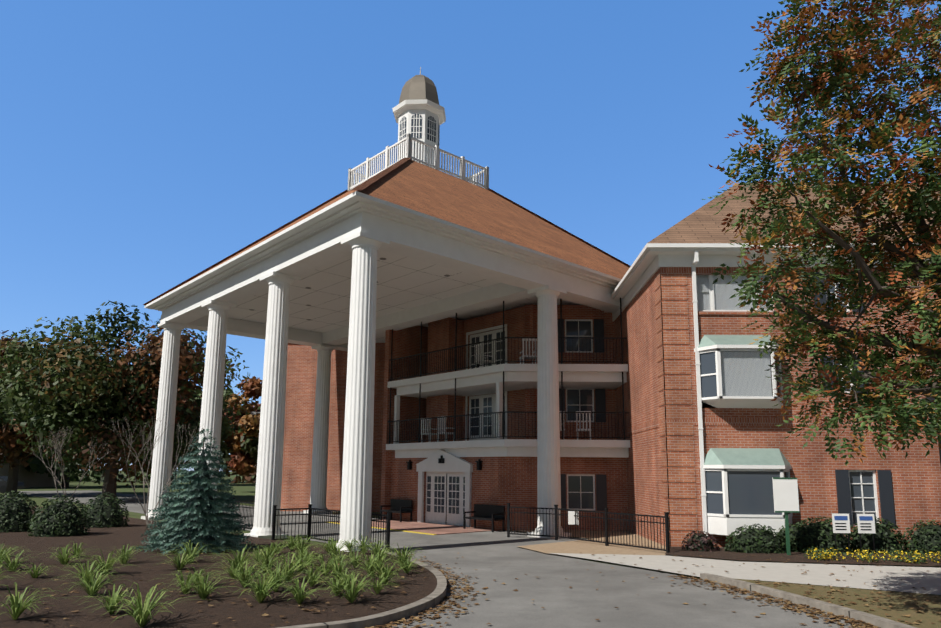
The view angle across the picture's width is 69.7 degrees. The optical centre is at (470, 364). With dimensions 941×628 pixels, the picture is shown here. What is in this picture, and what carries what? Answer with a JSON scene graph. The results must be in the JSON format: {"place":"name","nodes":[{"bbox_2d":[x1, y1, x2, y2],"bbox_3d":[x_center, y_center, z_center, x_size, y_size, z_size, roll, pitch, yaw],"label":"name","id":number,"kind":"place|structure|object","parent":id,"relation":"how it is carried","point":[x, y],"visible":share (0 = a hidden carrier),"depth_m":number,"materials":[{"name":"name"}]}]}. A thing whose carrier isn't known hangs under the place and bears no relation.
{"place":"outdoors","nodes":[
{"label":"outdoors","id":0,"kind":"place"},
{"bbox_2d":[0,476,23,492],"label":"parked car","id":1,"kind":"object","parent":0,"point":[3,481],"visible":0.38,"depth_m":57.35,"materials":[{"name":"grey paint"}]},
{"bbox_2d":[227,249,581,340],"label":"portico ceiling","id":2,"kind":"structure","parent":0,"point":[320,300],"depth_m":26.86,"materials":[{"name":"white paint"}]},
{"bbox_2d":[381,325,427,518],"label":"building walls","id":3,"kind":"structure","parent":0,"point":[406,341],"depth_m":31.12,"materials":[{"name":"red brick"}]},
{"bbox_2d":[19,490,863,627],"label":"road asphalt","id":4,"kind":"structure","parent":0,"point":[639,598],"depth_m":12.21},
{"bbox_2d":[327,519,499,534],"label":"paver terrace","id":5,"kind":"structure","parent":4,"relation":"on","point":[421,527],"depth_m":25.30,"materials":[{"name":"red brick"}]},
{"bbox_2d":[380,459,504,531],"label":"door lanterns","id":6,"kind":"object","parent":5,"relation":"on","point":[492,513],"depth_m":25.50,"materials":[{"name":"metal"}]},
{"bbox_2d":[6,549,940,627],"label":"fallen leaves","id":7,"kind":"object","parent":4,"relation":"on","point":[798,609],"visible":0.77,"depth_m":11.06,"materials":[{"name":"brown plant"}]},
{"bbox_2d":[0,470,940,594],"bbox_3d":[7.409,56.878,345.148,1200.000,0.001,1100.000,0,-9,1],"label":"ground","id":8,"kind":"structure","parent":0,"point":[244,492],"depth_m":59.27,"materials":[{"name":"green plant"}]},
{"bbox_2d":[0,452,59,487],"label":"background building","id":9,"kind":"structure","parent":8,"relation":"on","point":[31,478],"depth_m":74.94,"materials":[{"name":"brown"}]},
{"bbox_2d":[0,330,97,495],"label":"oak tree","id":10,"kind":"object","parent":8,"relation":"on","point":[9,438],"visible":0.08,"depth_m":49.70,"materials":[{"name":"green plant"}]},
{"bbox_2d":[22,445,93,486],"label":"tree","id":11,"kind":"object","parent":8,"relation":"on","point":[37,464],"visible":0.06,"depth_m":73.17,"materials":[{"name":"green plant"}]},
{"bbox_2d":[0,301,250,500],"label":"oak tree","id":12,"kind":"object","parent":8,"relation":"on","point":[92,396],"visible":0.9,"depth_m":42.10,"materials":[{"name":"green plant"}]},
{"bbox_2d":[59,403,260,483],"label":"treeline","id":13,"kind":"object","parent":8,"relation":"on","point":[249,479],"visible":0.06,"depth_m":110.37,"materials":[{"name":"green plant"}]},
{"bbox_2d":[123,388,233,484],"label":"tree","id":14,"kind":"object","parent":8,"relation":"on","point":[227,396],"depth_m":91.31,"materials":[{"name":"orange plant"}]},
{"bbox_2d":[0,506,436,627],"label":"mulch bed","id":15,"kind":"structure","parent":8,"relation":"on","point":[145,570],"depth_m":11.27,"materials":[{"name":"brown soil"}]},
{"bbox_2d":[0,491,40,532],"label":"boxwood shrub","id":16,"kind":"object","parent":15,"relation":"on","point":[16,513],"visible":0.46,"depth_m":21.01,"materials":[{"name":"green plant"}]},
{"bbox_2d":[27,494,91,536],"bbox_3d":[-12.243,4.903,20.137,1.660,2.068,1.680,0,-9,1],"label":"boxwood shrub","id":17,"kind":"object","parent":15,"relation":"on","point":[59,518],"visible":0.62,"depth_m":19.78,"materials":[{"name":"green plant"}]},
{"bbox_2d":[29,426,109,500],"bbox_3d":[-17.959,4.628,29.853,3.521,3.944,1.945,3,-9,-13],"label":"bare shrub","id":18,"kind":"object","parent":15,"relation":"on","point":[58,457],"visible":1,"depth_m":29.79,"materials":[{"name":"grey plant"}]},
{"bbox_2d":[81,492,129,527],"bbox_3d":[-12.777,5.433,23.511,1.637,1.982,1.631,0,-9,1],"label":"boxwood shrub","id":19,"kind":"object","parent":15,"relation":"on","point":[107,512],"visible":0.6,"depth_m":23.20,"materials":[{"name":"green plant"}]},
{"bbox_2d":[111,414,207,524],"bbox_3d":[-11.503,3.783,24.793,3.378,4.143,2.463,6,-11,-33],"label":"bare shrub","id":20,"kind":"object","parent":15,"relation":"on","point":[144,510],"visible":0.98,"depth_m":24.67,"materials":[{"name":"grey plant"}]},
{"bbox_2d":[133,428,258,555],"bbox_3d":[-6.792,3.137,16.982,2.652,3.074,2.814,8,-11,-38],"label":"blue spruce","id":21,"kind":"object","parent":15,"relation":"on","point":[199,513],"visible":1,"depth_m":16.46,"materials":[{"name":"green plant"}]},
{"bbox_2d":[0,534,425,626],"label":"ornamental grass clumps","id":22,"kind":"object","parent":15,"relation":"on","point":[202,588],"visible":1,"depth_m":11.75,"materials":[{"name":"green plant"}]},
{"bbox_2d":[219,376,262,489],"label":"red tree","id":23,"kind":"object","parent":8,"relation":"on","point":[242,449],"visible":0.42,"depth_m":63.64,"materials":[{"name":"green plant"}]},
{"bbox_2d":[280,341,384,511],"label":"brick wall","id":24,"kind":"structure","parent":8,"relation":"on","point":[301,375],"depth_m":35.99,"materials":[{"name":"red brick"}]},
{"bbox_2d":[141,231,571,551],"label":"portico columns","id":25,"kind":"structure","parent":8,"relation":"on","point":[356,504],"depth_m":22.23,"materials":[{"name":"white paint"}]},
{"bbox_2d":[144,191,620,350],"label":"portico entablature","id":26,"kind":"structure","parent":25,"relation":"on","point":[313,243],"depth_m":22.59,"materials":[{"name":"white paint"}]},
{"bbox_2d":[276,549,446,627],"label":"kerb island","id":27,"kind":"structure","parent":8,"relation":"on","point":[435,596],"depth_m":9.78,"materials":[{"name":"concrete"}]},
{"bbox_2d":[143,158,630,304],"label":"portico roof","id":28,"kind":"structure","parent":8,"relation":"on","point":[409,183],"depth_m":24.82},
{"bbox_2d":[348,133,488,190],"bbox_3d":[-2.373,-8.408,30.595,4.540,1.080,4.540,9,-12,-42],"label":"deck railing","id":29,"kind":"object","parent":28,"relation":"on","point":[395,151],"visible":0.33,"depth_m":29.07,"materials":[{"name":"white paint"}]},
{"bbox_2d":[392,67,445,167],"bbox_3d":[-2.351,-10.887,30.988,2.388,6.100,2.388,0,-9,1],"label":"cupola","id":30,"kind":"object","parent":28,"relation":"on","point":[419,111],"visible":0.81,"depth_m":30.26,"materials":[{"name":"white paint"}]},
{"bbox_2d":[498,305,628,530],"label":"veranda walls","id":31,"kind":"structure","parent":8,"relation":"on","point":[594,483],"depth_m":25.26,"materials":[{"name":"red brick"}]},
{"bbox_2d":[386,364,629,457],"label":"balcony slabs","id":32,"kind":"structure","parent":31,"relation":"attached to","point":[479,380],"depth_m":25.72,"materials":[{"name":"white paint"}]},
{"bbox_2d":[390,450,497,529],"bbox_3d":[-1.306,4.976,27.589,0.365,3.020,6.793,9,-12,-42],"label":"entrance doorway","id":33,"kind":"object","parent":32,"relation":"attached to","point":[443,487],"visible":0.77,"depth_m":27.42,"materials":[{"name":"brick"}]},
{"bbox_2d":[387,301,504,443],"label":"angled veranda rails","id":34,"kind":"object","parent":32,"relation":"on","point":[499,422],"visible":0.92,"depth_m":27.46,"materials":[{"name":"black metal"}]},
{"bbox_2d":[420,338,591,442],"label":"rocking chairs","id":35,"kind":"object","parent":32,"relation":"on","point":[427,430],"visible":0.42,"depth_m":26.99,"materials":[{"name":"wood"}]},
{"bbox_2d":[504,298,629,439],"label":"veranda rails","id":36,"kind":"object","parent":32,"relation":"on","point":[622,362],"visible":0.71,"depth_m":25.11,"materials":[{"name":"black metal"}]},
{"bbox_2d":[551,553,940,594],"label":"concrete sidewalk","id":37,"kind":"structure","parent":8,"relation":"on","point":[919,578],"depth_m":14.63,"materials":[{"name":"grey concrete"}]},
{"bbox_2d":[724,524,786,553],"bbox_3d":[7.707,4.929,18.208,1.730,1.287,1.047,0,-9,1],"label":"bush","id":38,"kind":"object","parent":8,"relation":"on","point":[753,540],"visible":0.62,"depth_m":17.98,"materials":[{"name":"green plant"}]},
{"bbox_2d":[601,243,940,548],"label":"wing walls","id":39,"kind":"structure","parent":8,"relation":"on","point":[677,304],"depth_m":19.91,"materials":[{"name":"red brick"}]},
{"bbox_2d":[694,335,792,535],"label":"bay windows","id":40,"kind":"structure","parent":39,"relation":"attached to","point":[740,492],"depth_m":19.30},
{"bbox_2d":[648,183,940,243],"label":"wing roof","id":41,"kind":"structure","parent":39,"relation":"on","point":[702,224],"depth_m":21.62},
{"bbox_2d":[665,547,940,565],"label":"mulch bed","id":42,"kind":"structure","parent":8,"relation":"on","point":[776,557],"depth_m":16.95,"materials":[{"name":"brown soil"}]},
{"bbox_2d":[681,530,719,551],"bbox_3d":[6.271,5.001,18.437,1.032,0.970,0.844,0,-9,1],"label":"barberry shrub","id":43,"kind":"object","parent":42,"relation":"on","point":[700,541],"visible":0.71,"depth_m":18.25,"materials":[{"name":"red plant"}]},
{"bbox_2d":[779,524,808,551],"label":"shrub","id":44,"kind":"object","parent":42,"relation":"on","point":[795,534],"visible":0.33,"depth_m":18.23,"materials":[{"name":"green plant"}]},
{"bbox_2d":[772,477,875,554],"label":"signs","id":45,"kind":"object","parent":42,"relation":"on","point":[785,495],"visible":0.88,"depth_m":17.70,"materials":[{"name":"white metal"}]},
{"bbox_2d":[801,546,940,563],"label":"yellow flower bed","id":46,"kind":"object","parent":42,"relation":"on","point":[916,557],"visible":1,"depth_m":16.42,"materials":[{"name":"yellow plant"}]},
{"bbox_2d":[700,573,915,627],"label":"kerb","id":47,"kind":"structure","parent":8,"relation":"on","point":[875,620],"depth_m":10.90,"materials":[{"name":"concrete"}]},
{"bbox_2d":[702,0,940,465],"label":"autumn tree","id":48,"kind":"object","parent":8,"relation":"on","point":[906,196],"visible":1,"depth_m":10.58,"materials":[{"name":"green plant"}]},
{"bbox_2d":[790,516,857,553],"bbox_3d":[9.561,4.955,18.408,1.912,1.645,1.047,0,-9,1],"label":"bush","id":49,"kind":"object","parent":8,"relation":"on","point":[820,535],"visible":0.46,"depth_m":18.16,"materials":[{"name":"green plant"}]},
{"bbox_2d":[845,517,907,553],"bbox_3d":[11.017,4.972,18.390,1.747,1.660,1.040,0,-9,1],"label":"bush","id":50,"kind":"object","parent":8,"relation":"on","point":[886,538],"visible":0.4,"depth_m":18.14,"materials":[{"name":"green plant"}]},
{"bbox_2d":[902,519,940,553],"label":"bush","id":51,"kind":"object","parent":8,"relation":"on","point":[925,538],"visible":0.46,"depth_m":18.17,"materials":[{"name":"green plant"}]},
{"bbox_2d":[924,392,940,465],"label":"tree","id":52,"kind":"object","parent":8,"relation":"on","point":[930,398],"visible":0.08,"depth_m":18.08,"materials":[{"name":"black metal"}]},
{"bbox_2d":[0,0,940,470],"label":"sky","id":53,"kind":"structure","parent":0,"point":[145,144],"materials":[{"name":"blue"}]},
{"bbox_2d":[426,304,533,441],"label":"balcony back wall","id":54,"kind":"structure","parent":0,"point":[441,333],"depth_m":29.88,"materials":[{"name":"red brick"}]},
{"bbox_2d":[498,529,665,554],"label":"tan ground","id":55,"kind":"structure","parent":0,"point":[581,547],"depth_m":19.46,"materials":[{"name":"beige concrete"}]},
{"bbox_2d":[169,496,669,552],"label":"iron fences","id":56,"kind":"object","parent":55,"relation":"on","point":[573,516],"visible":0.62,"depth_m":19.93,"materials":[{"name":"metal"}]},
{"bbox_2d":[733,578,940,627],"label":"lawn","id":57,"kind":"structure","parent":0,"point":[928,617],"depth_m":11.22,"materials":[{"name":"grass"},{"name":"fallen leaves"}]}
]}

